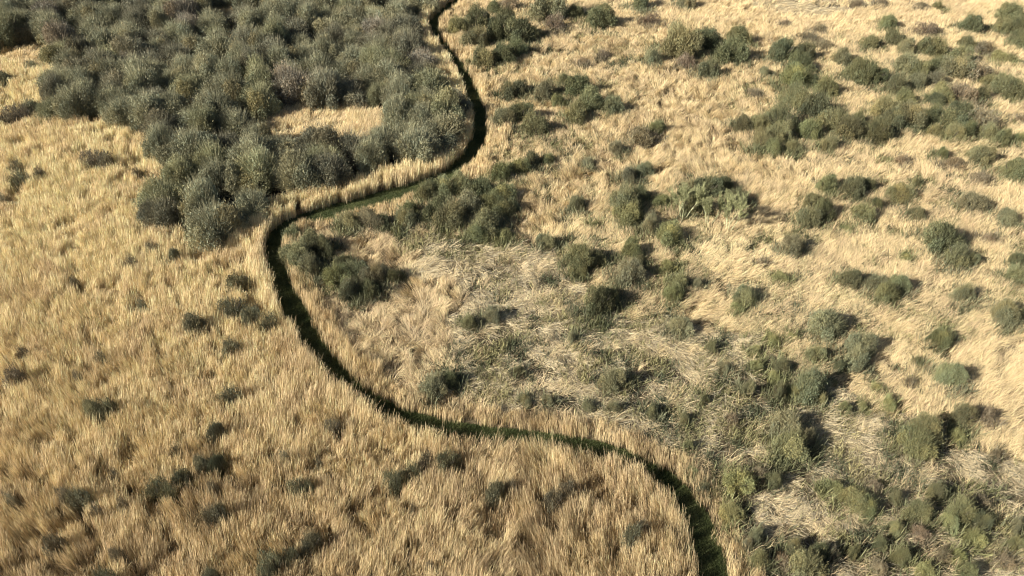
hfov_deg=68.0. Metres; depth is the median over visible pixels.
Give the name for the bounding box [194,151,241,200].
tree
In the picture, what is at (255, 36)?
tree
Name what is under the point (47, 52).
tree
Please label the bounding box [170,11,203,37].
tree
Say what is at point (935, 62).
bush
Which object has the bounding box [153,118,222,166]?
tree
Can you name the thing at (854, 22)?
combed reeds
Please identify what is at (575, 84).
bush
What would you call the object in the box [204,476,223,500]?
shrub
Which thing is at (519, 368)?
bush
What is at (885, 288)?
bush
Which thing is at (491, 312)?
bush
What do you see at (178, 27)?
tree
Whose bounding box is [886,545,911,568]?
bush
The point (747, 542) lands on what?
bush
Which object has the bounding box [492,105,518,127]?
bush
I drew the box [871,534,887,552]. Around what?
bush
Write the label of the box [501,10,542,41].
bush
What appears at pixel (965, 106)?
bush
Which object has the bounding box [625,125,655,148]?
bare bush
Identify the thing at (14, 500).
shrub
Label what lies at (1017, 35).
bush
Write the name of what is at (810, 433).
bush
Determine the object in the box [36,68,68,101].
tree
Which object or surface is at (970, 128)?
bush
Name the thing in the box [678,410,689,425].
bush
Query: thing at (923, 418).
bush
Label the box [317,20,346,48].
tree
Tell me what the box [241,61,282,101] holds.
tree
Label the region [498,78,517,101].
bush
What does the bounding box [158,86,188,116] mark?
tree
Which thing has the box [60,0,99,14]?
tree
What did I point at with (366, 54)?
tree
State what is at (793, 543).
bush
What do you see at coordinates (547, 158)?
bush
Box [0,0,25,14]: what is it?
tree
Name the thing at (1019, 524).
bush
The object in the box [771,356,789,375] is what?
bush
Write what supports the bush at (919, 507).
on the ground at (950, 476)
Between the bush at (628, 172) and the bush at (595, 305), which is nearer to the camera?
the bush at (595, 305)
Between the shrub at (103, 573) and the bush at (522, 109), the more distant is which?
the bush at (522, 109)
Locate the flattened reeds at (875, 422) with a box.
[403,0,1023,575]
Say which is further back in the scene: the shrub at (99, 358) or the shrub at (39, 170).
the shrub at (39, 170)
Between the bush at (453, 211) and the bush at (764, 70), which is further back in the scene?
the bush at (764, 70)
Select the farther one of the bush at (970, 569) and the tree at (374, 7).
the tree at (374, 7)
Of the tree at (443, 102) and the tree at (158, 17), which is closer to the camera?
the tree at (443, 102)
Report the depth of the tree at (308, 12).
126.73 m
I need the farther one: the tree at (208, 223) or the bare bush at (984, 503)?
the tree at (208, 223)
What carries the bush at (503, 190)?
on the ground at (950, 476)
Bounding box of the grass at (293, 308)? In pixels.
[263,0,731,575]
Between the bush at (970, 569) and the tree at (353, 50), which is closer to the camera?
the bush at (970, 569)
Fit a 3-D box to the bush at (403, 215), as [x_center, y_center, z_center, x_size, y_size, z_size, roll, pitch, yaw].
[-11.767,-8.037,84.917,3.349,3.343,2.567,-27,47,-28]
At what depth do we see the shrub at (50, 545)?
53.54 m
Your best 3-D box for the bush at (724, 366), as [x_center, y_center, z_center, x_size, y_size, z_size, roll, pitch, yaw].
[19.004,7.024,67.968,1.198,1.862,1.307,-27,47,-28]
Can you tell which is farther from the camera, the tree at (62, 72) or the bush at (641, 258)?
the tree at (62, 72)
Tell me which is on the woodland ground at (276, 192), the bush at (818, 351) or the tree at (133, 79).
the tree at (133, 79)
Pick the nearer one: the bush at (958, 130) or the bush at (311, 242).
the bush at (311, 242)
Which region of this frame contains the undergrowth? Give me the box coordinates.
[286,0,1023,575]
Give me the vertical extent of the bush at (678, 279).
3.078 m
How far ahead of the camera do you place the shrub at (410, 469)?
58.20 m
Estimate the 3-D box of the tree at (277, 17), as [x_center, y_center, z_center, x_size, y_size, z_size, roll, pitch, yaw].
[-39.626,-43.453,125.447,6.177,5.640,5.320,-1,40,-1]
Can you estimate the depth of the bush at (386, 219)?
84.72 m
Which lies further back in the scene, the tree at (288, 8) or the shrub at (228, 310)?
the tree at (288, 8)
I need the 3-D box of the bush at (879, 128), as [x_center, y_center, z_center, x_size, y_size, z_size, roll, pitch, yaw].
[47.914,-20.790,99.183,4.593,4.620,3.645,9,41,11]
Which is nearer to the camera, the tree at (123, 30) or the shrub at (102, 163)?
the shrub at (102, 163)
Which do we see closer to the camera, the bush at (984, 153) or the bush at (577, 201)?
the bush at (577, 201)
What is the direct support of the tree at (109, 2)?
on the woodland ground at (276, 192)
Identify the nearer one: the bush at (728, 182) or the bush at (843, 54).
the bush at (728, 182)
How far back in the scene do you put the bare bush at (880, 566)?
53.05 m
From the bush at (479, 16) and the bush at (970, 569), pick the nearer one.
the bush at (970, 569)
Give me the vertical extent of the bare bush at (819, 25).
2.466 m
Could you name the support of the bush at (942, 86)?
on the ground at (950, 476)
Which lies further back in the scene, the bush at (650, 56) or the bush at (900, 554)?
the bush at (650, 56)
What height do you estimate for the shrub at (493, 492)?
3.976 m
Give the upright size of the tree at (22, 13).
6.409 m
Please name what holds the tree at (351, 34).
on the woodland ground at (276, 192)
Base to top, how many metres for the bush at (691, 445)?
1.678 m
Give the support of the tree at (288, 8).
on the woodland ground at (276, 192)
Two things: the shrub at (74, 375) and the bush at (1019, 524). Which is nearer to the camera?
the bush at (1019, 524)
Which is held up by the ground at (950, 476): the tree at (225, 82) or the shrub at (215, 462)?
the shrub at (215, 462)
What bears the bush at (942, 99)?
on the ground at (950, 476)
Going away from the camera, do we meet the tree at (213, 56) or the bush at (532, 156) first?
the bush at (532, 156)
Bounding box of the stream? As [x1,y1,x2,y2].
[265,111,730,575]
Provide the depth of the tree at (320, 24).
125.57 m
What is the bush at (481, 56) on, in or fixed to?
on the ground at (950, 476)
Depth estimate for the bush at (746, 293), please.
74.58 m
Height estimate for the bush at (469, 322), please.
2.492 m
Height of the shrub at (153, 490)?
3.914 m
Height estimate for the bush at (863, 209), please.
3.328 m
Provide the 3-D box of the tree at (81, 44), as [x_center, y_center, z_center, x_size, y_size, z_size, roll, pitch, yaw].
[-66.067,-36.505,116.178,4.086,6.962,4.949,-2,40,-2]
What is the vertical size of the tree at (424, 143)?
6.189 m
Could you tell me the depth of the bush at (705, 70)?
113.97 m
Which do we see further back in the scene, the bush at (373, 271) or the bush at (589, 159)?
the bush at (589, 159)
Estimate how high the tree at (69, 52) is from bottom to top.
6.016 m
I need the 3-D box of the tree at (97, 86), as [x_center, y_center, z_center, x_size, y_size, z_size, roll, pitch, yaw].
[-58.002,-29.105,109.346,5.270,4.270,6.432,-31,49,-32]
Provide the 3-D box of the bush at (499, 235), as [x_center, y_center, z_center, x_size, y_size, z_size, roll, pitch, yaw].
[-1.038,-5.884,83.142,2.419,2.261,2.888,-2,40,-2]
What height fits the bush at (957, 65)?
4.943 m
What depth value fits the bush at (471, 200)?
86.24 m
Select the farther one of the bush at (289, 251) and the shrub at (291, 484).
the bush at (289, 251)
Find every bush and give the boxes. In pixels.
[274,236,316,268]
[281,222,301,240]
[296,250,323,278]
[297,226,326,256]
[313,229,335,262]
[319,257,352,292]
[333,252,352,268]
[336,273,361,303]
[337,207,360,229]
[342,257,370,282]
[355,204,383,230]
[358,258,388,293]
[358,276,379,302]
[371,211,389,226]
[386,267,405,286]
[388,226,400,237]
[393,203,419,227]
[403,198,418,212]
[414,176,437,201]
[418,371,448,400]
[420,189,446,223]
[428,198,466,230]
[433,172,455,197]
[439,370,458,393]
[447,13,474,36]
[449,164,472,198]
[456,186,481,215]
[458,19,487,47]
[459,314,478,332]
[465,1,491,27]
[465,221,490,244]
[466,174,492,196]
[469,203,499,243]
[471,43,497,68]
[479,190,507,214]
[482,303,501,327]
[485,12,505,42]
[486,0,501,15]
[489,157,511,184]
[490,37,516,65]
[490,180,517,199]
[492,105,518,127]
[492,193,519,217]
[492,225,511,244]
[496,5,515,27]
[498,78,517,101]
[501,0,520,10]
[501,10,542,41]
[507,35,528,56]
[508,156,530,176]
[509,97,534,123]
[512,364,526,378]
[513,76,527,96]
[518,392,532,409]
[520,110,549,139]
[523,149,540,169]
[527,0,567,23]
[533,73,555,101]
[534,231,555,251]
[540,391,553,406]
[541,151,554,165]
[545,10,565,29]
[550,91,567,107]
[557,71,568,85]
[559,237,595,275]
[563,93,587,127]
[564,69,591,98]
[566,3,583,18]
[567,329,576,343]
[568,260,587,280]
[569,190,584,213]
[577,56,587,62]
[577,82,603,112]
[582,154,593,166]
[582,399,595,412]
[583,277,617,316]
[586,0,617,29]
[588,248,606,271]
[590,220,599,231]
[596,365,626,394]
[597,91,624,116]
[598,49,612,58]
[605,283,619,302]
[605,399,624,414]
[608,137,624,159]
[608,200,643,228]
[609,182,640,219]
[613,254,646,286]
[616,236,642,259]
[620,166,636,185]
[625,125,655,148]
[629,0,648,11]
[631,182,649,202]
[632,250,644,265]
[635,159,654,179]
[636,9,661,25]
[640,210,658,232]
[644,45,663,64]
[644,402,658,418]
[649,119,666,134]
[652,193,670,210]
[656,215,683,247]
[658,13,705,63]
[658,258,678,278]
[661,281,684,302]
[662,271,688,289]
[669,312,694,336]
[674,0,696,9]
[677,50,695,68]
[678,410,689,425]
[679,178,697,192]
[681,193,702,214]
[681,439,693,452]
[686,465,698,477]
[690,275,704,290]
[693,171,724,198]
[694,23,722,50]
[696,480,709,493]
[697,56,720,79]
[700,393,708,407]
[706,340,716,353]
[711,32,750,68]
[715,172,733,191]
[717,360,730,374]
[718,500,746,523]
[721,465,755,500]
[726,19,754,45]
[726,412,738,425]
[729,183,750,206]
[730,301,745,313]
[732,111,752,135]
[732,281,757,308]
[739,376,756,397]
[741,535,753,554]
[746,88,760,98]
[747,344,761,359]
[748,359,765,374]
[748,524,763,546]
[748,547,768,569]
[749,109,770,131]
[750,465,766,486]
[751,125,775,150]
[758,65,770,78]
[760,97,800,135]
[761,469,782,490]
[762,330,781,348]
[763,135,783,159]
[763,405,802,445]
[766,32,796,61]
[766,117,795,142]
[766,370,781,384]
[770,271,787,284]
[770,426,810,463]
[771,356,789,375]
[771,380,786,402]
[772,550,791,574]
[774,76,811,108]
[777,55,809,87]
[780,229,806,259]
[784,137,803,157]
[785,383,800,396]
[786,48,817,72]
[786,535,803,555]
[788,36,817,59]
[788,331,797,340]
[788,545,829,575]
[789,365,827,406]
[793,29,816,42]
[794,199,823,230]
[795,115,823,140]
[799,88,832,118]
[801,189,822,209]
[801,425,816,446]
[805,67,818,87]
[806,303,848,341]
[806,344,826,365]
[807,541,831,560]
[812,71,840,97]
[813,20,826,32]
[814,169,838,194]
[814,193,837,222]
[814,392,826,407]
[815,104,850,131]
[816,36,831,49]
[818,133,838,152]
[821,478,845,499]
[828,544,839,559]
[830,45,852,66]
[830,359,847,376]
[830,379,837,389]
[834,111,866,143]
[834,266,861,293]
[834,400,852,415]
[837,484,878,518]
[838,170,867,201]
[840,52,880,87]
[840,223,852,232]
[844,328,879,361]
[844,341,870,376]
[845,197,875,224]
[845,543,860,561]
[849,0,865,8]
[852,493,877,519]
[853,109,865,120]
[857,401,867,414]
[858,33,879,48]
[859,269,887,293]
[861,175,876,190]
[862,112,894,146]
[866,62,889,84]
[867,477,883,494]
[868,87,904,127]
[870,380,882,393]
[871,195,883,209]
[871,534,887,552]
[871,559,887,575]
[874,277,900,304]
[877,0,887,5]
[878,13,897,30]
[878,393,896,413]
[879,105,908,131]
[882,179,916,204]
[883,26,911,46]
[883,270,913,294]
[886,70,907,94]
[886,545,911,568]
[887,488,904,505]
[887,519,903,537]
[891,47,920,72]
[893,153,909,165]
[894,85,916,104]
[894,422,939,465]
[895,34,920,54]
[896,494,933,525]
[897,252,911,262]
[900,97,927,129]
[900,374,915,385]
[904,204,927,221]
[906,69,928,89]
[907,355,922,369]
[907,409,947,448]
[908,522,931,546]
[910,55,932,74]
[912,20,942,36]
[912,176,919,186]
[913,561,937,575]
[915,1,928,9]
[916,31,950,57]
[922,213,966,253]
[923,98,944,123]
[924,321,955,349]
[924,479,948,503]
[926,69,949,86]
[926,75,959,103]
[926,120,945,143]
[928,53,948,71]
[928,90,947,107]
[928,355,971,388]
[932,0,943,9]
[932,546,954,566]
[933,104,972,128]
[936,49,976,80]
[936,146,948,160]
[938,510,959,537]
[944,121,968,140]
[944,155,967,173]
[944,241,970,270]
[944,491,979,528]
[945,97,977,124]
[946,280,978,303]
[947,41,974,60]
[947,425,967,443]
[947,547,968,564]
[948,79,979,102]
[948,397,978,427]
[953,561,978,575]
[954,188,989,212]
[955,57,993,80]
[956,32,977,47]
[957,11,985,32]
[961,525,988,550]
[962,143,997,166]
[962,251,981,266]
[963,118,979,137]
[967,101,1001,128]
[969,81,993,101]
[970,170,993,185]
[970,493,992,512]
[971,507,994,531]
[975,34,995,54]
[975,405,995,432]
[976,118,999,146]
[978,69,999,87]
[981,231,995,245]
[988,68,1023,102]
[988,294,1023,330]
[988,449,1000,459]
[990,48,1016,63]
[990,553,1016,574]
[991,0,1023,20]
[994,13,1014,34]
[995,125,1014,149]
[995,204,1019,229]
[999,150,1023,182]
[1002,261,1023,287]
[1003,535,1023,551]
[1006,28,1023,47]
[1007,250,1023,265]
[1009,9,1023,32]
[1010,517,1023,536]
[1013,129,1023,143]
[1014,115,1023,122]
[1018,307,1023,321]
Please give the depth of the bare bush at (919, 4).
136.18 m
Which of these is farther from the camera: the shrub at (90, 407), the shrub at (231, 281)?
the shrub at (231, 281)
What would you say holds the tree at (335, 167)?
on the woodland ground at (276, 192)
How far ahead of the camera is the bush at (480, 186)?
89.13 m
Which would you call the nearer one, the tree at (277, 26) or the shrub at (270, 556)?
the shrub at (270, 556)
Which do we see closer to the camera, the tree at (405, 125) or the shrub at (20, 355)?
the shrub at (20, 355)
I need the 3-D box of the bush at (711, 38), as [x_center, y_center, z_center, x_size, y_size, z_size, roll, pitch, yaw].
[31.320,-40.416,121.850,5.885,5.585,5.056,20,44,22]
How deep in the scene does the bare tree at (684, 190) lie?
83.70 m
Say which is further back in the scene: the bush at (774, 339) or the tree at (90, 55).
the tree at (90, 55)
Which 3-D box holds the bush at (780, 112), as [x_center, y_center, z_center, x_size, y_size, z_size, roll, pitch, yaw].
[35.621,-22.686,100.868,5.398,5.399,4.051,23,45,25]
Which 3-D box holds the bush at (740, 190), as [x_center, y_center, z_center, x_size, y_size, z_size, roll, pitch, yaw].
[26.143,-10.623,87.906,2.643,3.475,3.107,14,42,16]
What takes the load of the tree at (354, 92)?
on the woodland ground at (276, 192)
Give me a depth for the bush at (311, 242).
80.61 m
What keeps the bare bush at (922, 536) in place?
on the ground at (950, 476)
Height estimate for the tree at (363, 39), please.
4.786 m
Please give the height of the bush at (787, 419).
3.757 m
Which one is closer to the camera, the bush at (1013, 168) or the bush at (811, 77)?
the bush at (1013, 168)
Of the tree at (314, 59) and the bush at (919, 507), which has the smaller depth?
the bush at (919, 507)
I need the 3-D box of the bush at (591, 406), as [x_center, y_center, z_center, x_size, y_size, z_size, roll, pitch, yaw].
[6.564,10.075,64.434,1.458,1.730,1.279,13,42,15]
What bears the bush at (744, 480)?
on the ground at (950, 476)
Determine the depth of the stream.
59.94 m
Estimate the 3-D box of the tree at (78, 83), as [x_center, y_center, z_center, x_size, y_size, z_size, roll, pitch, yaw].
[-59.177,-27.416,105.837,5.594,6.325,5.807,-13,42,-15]
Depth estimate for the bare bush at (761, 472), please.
59.02 m
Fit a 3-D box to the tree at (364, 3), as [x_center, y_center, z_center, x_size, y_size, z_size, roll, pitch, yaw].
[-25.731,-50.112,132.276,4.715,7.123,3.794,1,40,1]
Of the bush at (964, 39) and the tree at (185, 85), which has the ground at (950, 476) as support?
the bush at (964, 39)
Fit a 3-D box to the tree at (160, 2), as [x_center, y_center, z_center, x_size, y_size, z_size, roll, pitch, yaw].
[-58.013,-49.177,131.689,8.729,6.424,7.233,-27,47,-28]
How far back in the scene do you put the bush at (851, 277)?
76.48 m
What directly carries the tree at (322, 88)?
on the woodland ground at (276, 192)
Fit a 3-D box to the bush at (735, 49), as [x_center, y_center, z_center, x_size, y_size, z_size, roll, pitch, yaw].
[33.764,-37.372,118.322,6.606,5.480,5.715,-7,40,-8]
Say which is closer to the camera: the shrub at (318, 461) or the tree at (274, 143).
the shrub at (318, 461)
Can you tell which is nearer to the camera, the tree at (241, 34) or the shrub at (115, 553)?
the shrub at (115, 553)
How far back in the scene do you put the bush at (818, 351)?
68.70 m
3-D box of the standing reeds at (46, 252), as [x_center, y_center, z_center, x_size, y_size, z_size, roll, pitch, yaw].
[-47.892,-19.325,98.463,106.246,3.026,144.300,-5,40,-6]
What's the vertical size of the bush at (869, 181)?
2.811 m
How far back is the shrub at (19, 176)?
90.08 m
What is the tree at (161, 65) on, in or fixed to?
on the woodland ground at (276, 192)
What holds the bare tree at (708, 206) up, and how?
on the ground at (950, 476)
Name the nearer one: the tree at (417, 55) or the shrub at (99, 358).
the shrub at (99, 358)
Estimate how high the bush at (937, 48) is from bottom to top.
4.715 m
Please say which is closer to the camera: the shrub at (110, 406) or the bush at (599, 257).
the shrub at (110, 406)
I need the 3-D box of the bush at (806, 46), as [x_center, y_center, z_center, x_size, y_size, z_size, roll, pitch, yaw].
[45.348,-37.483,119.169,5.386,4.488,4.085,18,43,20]
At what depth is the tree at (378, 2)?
134.76 m
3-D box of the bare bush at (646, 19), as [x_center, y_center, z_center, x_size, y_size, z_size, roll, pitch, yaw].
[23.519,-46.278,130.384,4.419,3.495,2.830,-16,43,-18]
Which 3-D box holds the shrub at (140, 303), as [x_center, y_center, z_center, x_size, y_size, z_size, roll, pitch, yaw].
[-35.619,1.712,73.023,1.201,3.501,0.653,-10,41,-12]
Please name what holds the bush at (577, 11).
on the ground at (950, 476)
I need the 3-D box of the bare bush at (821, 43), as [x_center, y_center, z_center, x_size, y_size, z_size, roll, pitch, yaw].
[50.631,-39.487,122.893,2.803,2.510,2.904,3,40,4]
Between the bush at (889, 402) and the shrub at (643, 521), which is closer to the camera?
the shrub at (643, 521)
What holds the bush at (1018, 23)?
on the ground at (950, 476)
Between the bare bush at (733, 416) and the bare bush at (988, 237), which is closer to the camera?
the bare bush at (733, 416)
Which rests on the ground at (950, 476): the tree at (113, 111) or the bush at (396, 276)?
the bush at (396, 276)
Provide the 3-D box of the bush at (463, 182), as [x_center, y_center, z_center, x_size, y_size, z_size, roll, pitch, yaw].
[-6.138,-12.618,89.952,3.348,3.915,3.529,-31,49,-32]
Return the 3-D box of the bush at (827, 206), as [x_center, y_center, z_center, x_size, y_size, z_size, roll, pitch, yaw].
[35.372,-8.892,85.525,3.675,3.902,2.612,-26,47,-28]
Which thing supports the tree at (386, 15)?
on the woodland ground at (276, 192)
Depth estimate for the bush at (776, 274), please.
77.62 m
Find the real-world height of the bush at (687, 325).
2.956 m
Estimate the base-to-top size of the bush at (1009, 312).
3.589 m
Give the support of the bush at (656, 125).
on the ground at (950, 476)
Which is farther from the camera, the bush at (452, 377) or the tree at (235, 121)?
the tree at (235, 121)
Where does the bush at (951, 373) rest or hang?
on the ground at (950, 476)
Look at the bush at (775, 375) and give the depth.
66.99 m
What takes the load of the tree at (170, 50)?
on the woodland ground at (276, 192)
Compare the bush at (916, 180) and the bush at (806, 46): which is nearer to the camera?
the bush at (916, 180)
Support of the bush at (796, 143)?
on the ground at (950, 476)
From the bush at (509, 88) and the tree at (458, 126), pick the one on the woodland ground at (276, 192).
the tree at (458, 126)
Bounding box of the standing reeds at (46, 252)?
[0,0,701,575]
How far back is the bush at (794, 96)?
106.06 m
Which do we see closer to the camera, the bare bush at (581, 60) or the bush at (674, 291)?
the bush at (674, 291)
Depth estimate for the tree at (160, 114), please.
98.71 m
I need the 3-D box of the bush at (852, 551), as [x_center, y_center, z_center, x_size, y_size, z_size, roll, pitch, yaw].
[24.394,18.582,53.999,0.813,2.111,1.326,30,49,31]
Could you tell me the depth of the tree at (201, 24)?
125.07 m
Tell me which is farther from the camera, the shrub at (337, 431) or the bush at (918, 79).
the bush at (918, 79)
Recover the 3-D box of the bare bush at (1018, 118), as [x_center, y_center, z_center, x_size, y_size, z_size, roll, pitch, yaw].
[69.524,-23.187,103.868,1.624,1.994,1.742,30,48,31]
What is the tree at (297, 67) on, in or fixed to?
on the woodland ground at (276, 192)
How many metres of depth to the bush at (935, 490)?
57.49 m
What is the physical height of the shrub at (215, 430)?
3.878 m
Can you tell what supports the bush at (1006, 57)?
on the ground at (950, 476)
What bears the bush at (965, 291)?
on the ground at (950, 476)
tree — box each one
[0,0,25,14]
[0,5,25,49]
[6,4,34,26]
[11,0,28,5]
[11,24,36,47]
[21,0,49,10]
[24,4,80,46]
[25,5,65,31]
[26,91,58,124]
[29,0,61,15]
[34,37,71,67]
[35,61,63,86]
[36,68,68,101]
[38,15,80,45]
[44,61,75,84]
[45,0,74,19]
[48,78,99,123]
[50,43,83,69]
[57,52,95,70]
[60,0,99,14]
[62,31,92,57]
[63,62,97,88]
[64,0,101,31]
[68,73,99,106]
[75,7,116,38]
[81,21,116,50]
[81,39,119,58]
[81,43,116,74]
[82,52,127,83]
[88,1,108,10]
[89,81,133,119]
[93,3,122,25]
[95,69,109,89]
[96,65,137,95]
[98,0,123,6]
[100,0,125,20]
[100,92,130,130]
[107,31,151,57]
[109,15,146,41]
[111,21,138,40]
[115,49,136,65]
[116,50,161,75]
[117,0,149,14]
[117,3,153,30]
[119,60,165,96]
[120,87,168,134]
[125,170,185,213]
[126,45,172,69]
[127,22,173,43]
[130,0,152,14]
[134,85,174,111]
[134,189,184,233]
[137,102,185,138]
[137,116,179,161]
[141,56,167,73]
[145,3,168,20]
[145,3,171,30]
[145,32,166,51]
[148,0,184,7]
[153,39,195,65]
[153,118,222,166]
[154,14,195,40]
[157,152,197,187]
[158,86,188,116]
[159,0,201,22]
[159,60,189,91]
[165,68,203,102]
[167,30,203,53]
[167,49,195,74]
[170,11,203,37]
[170,104,196,129]
[173,121,207,139]
[173,169,220,231]
[179,193,250,258]
[183,93,197,108]
[185,102,219,135]
[186,83,242,116]
[187,137,228,178]
[188,48,217,82]
[189,19,236,64]
[189,46,222,71]
[190,0,214,12]
[192,8,233,38]
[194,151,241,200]
[195,3,229,25]
[199,63,249,110]
[203,22,228,36]
[203,128,241,154]
[208,48,245,81]
[210,0,230,9]
[216,105,262,136]
[222,127,275,171]
[223,32,257,64]
[226,1,255,29]
[227,22,260,37]
[227,183,273,220]
[229,21,253,47]
[231,0,260,11]
[231,140,281,195]
[233,75,283,123]
[236,0,262,27]
[237,39,263,73]
[239,118,276,141]
[241,48,268,76]
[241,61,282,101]
[245,26,278,48]
[255,33,286,65]
[255,58,311,106]
[257,0,283,21]
[257,5,292,47]
[257,6,289,28]
[260,0,279,9]
[260,129,300,154]
[265,40,293,71]
[270,140,328,198]
[271,0,302,21]
[272,144,299,185]
[276,58,304,79]
[282,13,313,41]
[286,40,322,65]
[287,29,313,52]
[289,118,341,154]
[294,0,319,35]
[296,62,343,113]
[297,48,335,75]
[300,138,347,175]
[306,146,355,190]
[309,0,339,12]
[309,65,346,83]
[310,13,345,35]
[310,27,341,61]
[316,2,336,18]
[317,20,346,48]
[328,4,349,19]
[328,53,359,78]
[330,121,380,173]
[331,0,355,10]
[333,43,362,64]
[336,74,368,110]
[338,2,366,30]
[338,25,361,50]
[340,21,369,41]
[346,29,390,48]
[350,59,381,89]
[352,128,393,175]
[355,0,375,8]
[358,41,383,68]
[360,1,390,19]
[361,14,390,35]
[362,120,404,160]
[363,75,387,109]
[365,2,382,12]
[367,54,410,84]
[370,29,395,50]
[371,43,413,74]
[373,17,399,38]
[375,0,396,11]
[378,71,413,103]
[378,87,412,128]
[379,10,403,22]
[381,68,415,89]
[382,0,414,14]
[385,0,414,18]
[385,24,430,59]
[387,121,444,166]
[388,8,423,37]
[392,25,411,35]
[393,116,428,134]
[402,84,432,111]
[403,58,440,80]
[404,96,435,123]
[405,45,437,67]
[407,0,440,18]
[409,63,450,93]
[414,85,434,100]
[419,109,468,154]
[428,81,467,132]
[434,85,472,112]
[667,182,710,218]
[695,180,735,224]
[720,188,751,234]
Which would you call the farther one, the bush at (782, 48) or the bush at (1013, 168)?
the bush at (782, 48)
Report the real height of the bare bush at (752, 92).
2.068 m
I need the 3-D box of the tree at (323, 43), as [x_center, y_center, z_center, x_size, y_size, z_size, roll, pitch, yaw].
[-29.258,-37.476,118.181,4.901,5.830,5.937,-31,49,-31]
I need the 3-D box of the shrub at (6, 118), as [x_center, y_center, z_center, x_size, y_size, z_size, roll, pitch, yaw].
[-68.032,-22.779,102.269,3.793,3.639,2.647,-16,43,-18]
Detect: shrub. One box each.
[0,66,19,88]
[0,108,20,127]
[0,192,12,206]
[1,100,35,124]
[1,359,28,389]
[2,490,25,515]
[4,166,30,191]
[5,155,24,173]
[13,343,29,364]
[16,94,37,116]
[24,56,39,73]
[32,162,47,178]
[40,528,69,558]
[55,484,76,512]
[60,484,93,513]
[68,275,81,293]
[70,370,85,386]
[77,144,117,170]
[80,396,112,427]
[87,500,107,526]
[88,564,115,575]
[92,347,107,367]
[92,395,123,424]
[96,151,118,171]
[105,465,122,488]
[105,545,130,568]
[116,495,130,515]
[121,250,139,271]
[131,159,145,181]
[134,293,149,312]
[138,472,171,506]
[145,237,160,260]
[157,479,180,505]
[167,441,184,462]
[168,243,182,262]
[168,465,198,494]
[178,309,209,343]
[192,450,215,481]
[192,498,229,531]
[201,564,220,575]
[204,449,230,479]
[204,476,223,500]
[206,419,228,446]
[210,500,232,526]
[212,381,243,410]
[214,291,247,322]
[220,333,244,359]
[223,268,252,295]
[239,299,261,327]
[253,308,279,336]
[254,563,277,575]
[255,547,288,575]
[278,443,293,471]
[282,545,303,569]
[285,472,308,502]
[298,524,324,563]
[302,475,316,498]
[316,455,324,472]
[323,412,345,439]
[381,464,410,501]
[397,459,420,486]
[410,500,417,521]
[413,447,433,476]
[426,558,434,575]
[432,444,462,476]
[481,476,505,512]
[503,475,516,497]
[541,484,564,514]
[556,476,578,506]
[619,518,640,552]
[634,515,650,539]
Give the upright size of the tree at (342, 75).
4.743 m
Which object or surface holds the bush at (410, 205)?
on the ground at (950, 476)
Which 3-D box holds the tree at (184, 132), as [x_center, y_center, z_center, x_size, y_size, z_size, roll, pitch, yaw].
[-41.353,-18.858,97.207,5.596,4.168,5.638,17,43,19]
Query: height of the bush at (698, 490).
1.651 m
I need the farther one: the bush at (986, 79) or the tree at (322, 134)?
the bush at (986, 79)
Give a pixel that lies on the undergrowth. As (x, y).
(778, 458)
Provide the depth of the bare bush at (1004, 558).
53.35 m
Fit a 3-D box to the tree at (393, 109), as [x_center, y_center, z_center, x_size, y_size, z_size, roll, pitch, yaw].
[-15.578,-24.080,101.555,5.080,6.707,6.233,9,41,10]
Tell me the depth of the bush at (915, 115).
101.91 m
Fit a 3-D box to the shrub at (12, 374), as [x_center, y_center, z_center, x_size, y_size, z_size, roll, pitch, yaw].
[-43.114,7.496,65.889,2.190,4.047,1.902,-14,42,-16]
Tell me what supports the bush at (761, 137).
on the ground at (950, 476)
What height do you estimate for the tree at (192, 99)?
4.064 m
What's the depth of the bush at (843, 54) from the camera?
117.70 m
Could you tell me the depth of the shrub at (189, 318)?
70.41 m
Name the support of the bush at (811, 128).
on the ground at (950, 476)
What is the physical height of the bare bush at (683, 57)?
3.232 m
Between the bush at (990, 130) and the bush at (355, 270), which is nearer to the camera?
the bush at (355, 270)
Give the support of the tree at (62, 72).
on the woodland ground at (276, 192)
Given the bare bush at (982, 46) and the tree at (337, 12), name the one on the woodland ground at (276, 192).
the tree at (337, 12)
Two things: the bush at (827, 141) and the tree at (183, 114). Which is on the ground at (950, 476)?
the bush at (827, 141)
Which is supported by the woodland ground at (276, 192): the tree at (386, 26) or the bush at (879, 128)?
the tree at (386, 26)
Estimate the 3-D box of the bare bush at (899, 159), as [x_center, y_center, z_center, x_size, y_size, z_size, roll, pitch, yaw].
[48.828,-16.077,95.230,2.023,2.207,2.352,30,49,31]
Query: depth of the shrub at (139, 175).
91.30 m
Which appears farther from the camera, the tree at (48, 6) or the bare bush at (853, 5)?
the bare bush at (853, 5)
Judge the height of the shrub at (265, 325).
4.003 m
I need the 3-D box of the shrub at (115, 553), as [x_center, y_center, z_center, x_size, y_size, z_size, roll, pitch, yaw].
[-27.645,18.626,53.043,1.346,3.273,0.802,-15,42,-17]
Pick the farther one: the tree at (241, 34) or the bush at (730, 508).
the tree at (241, 34)
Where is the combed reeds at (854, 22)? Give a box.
[0,0,1023,575]
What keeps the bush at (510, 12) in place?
on the ground at (950, 476)
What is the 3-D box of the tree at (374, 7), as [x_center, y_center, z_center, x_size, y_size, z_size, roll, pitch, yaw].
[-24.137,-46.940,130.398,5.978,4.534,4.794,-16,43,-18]
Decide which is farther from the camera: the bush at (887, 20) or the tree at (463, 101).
the bush at (887, 20)
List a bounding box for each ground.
[0,0,1023,575]
[14,5,414,239]
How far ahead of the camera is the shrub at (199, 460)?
58.30 m
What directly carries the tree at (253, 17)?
on the woodland ground at (276, 192)

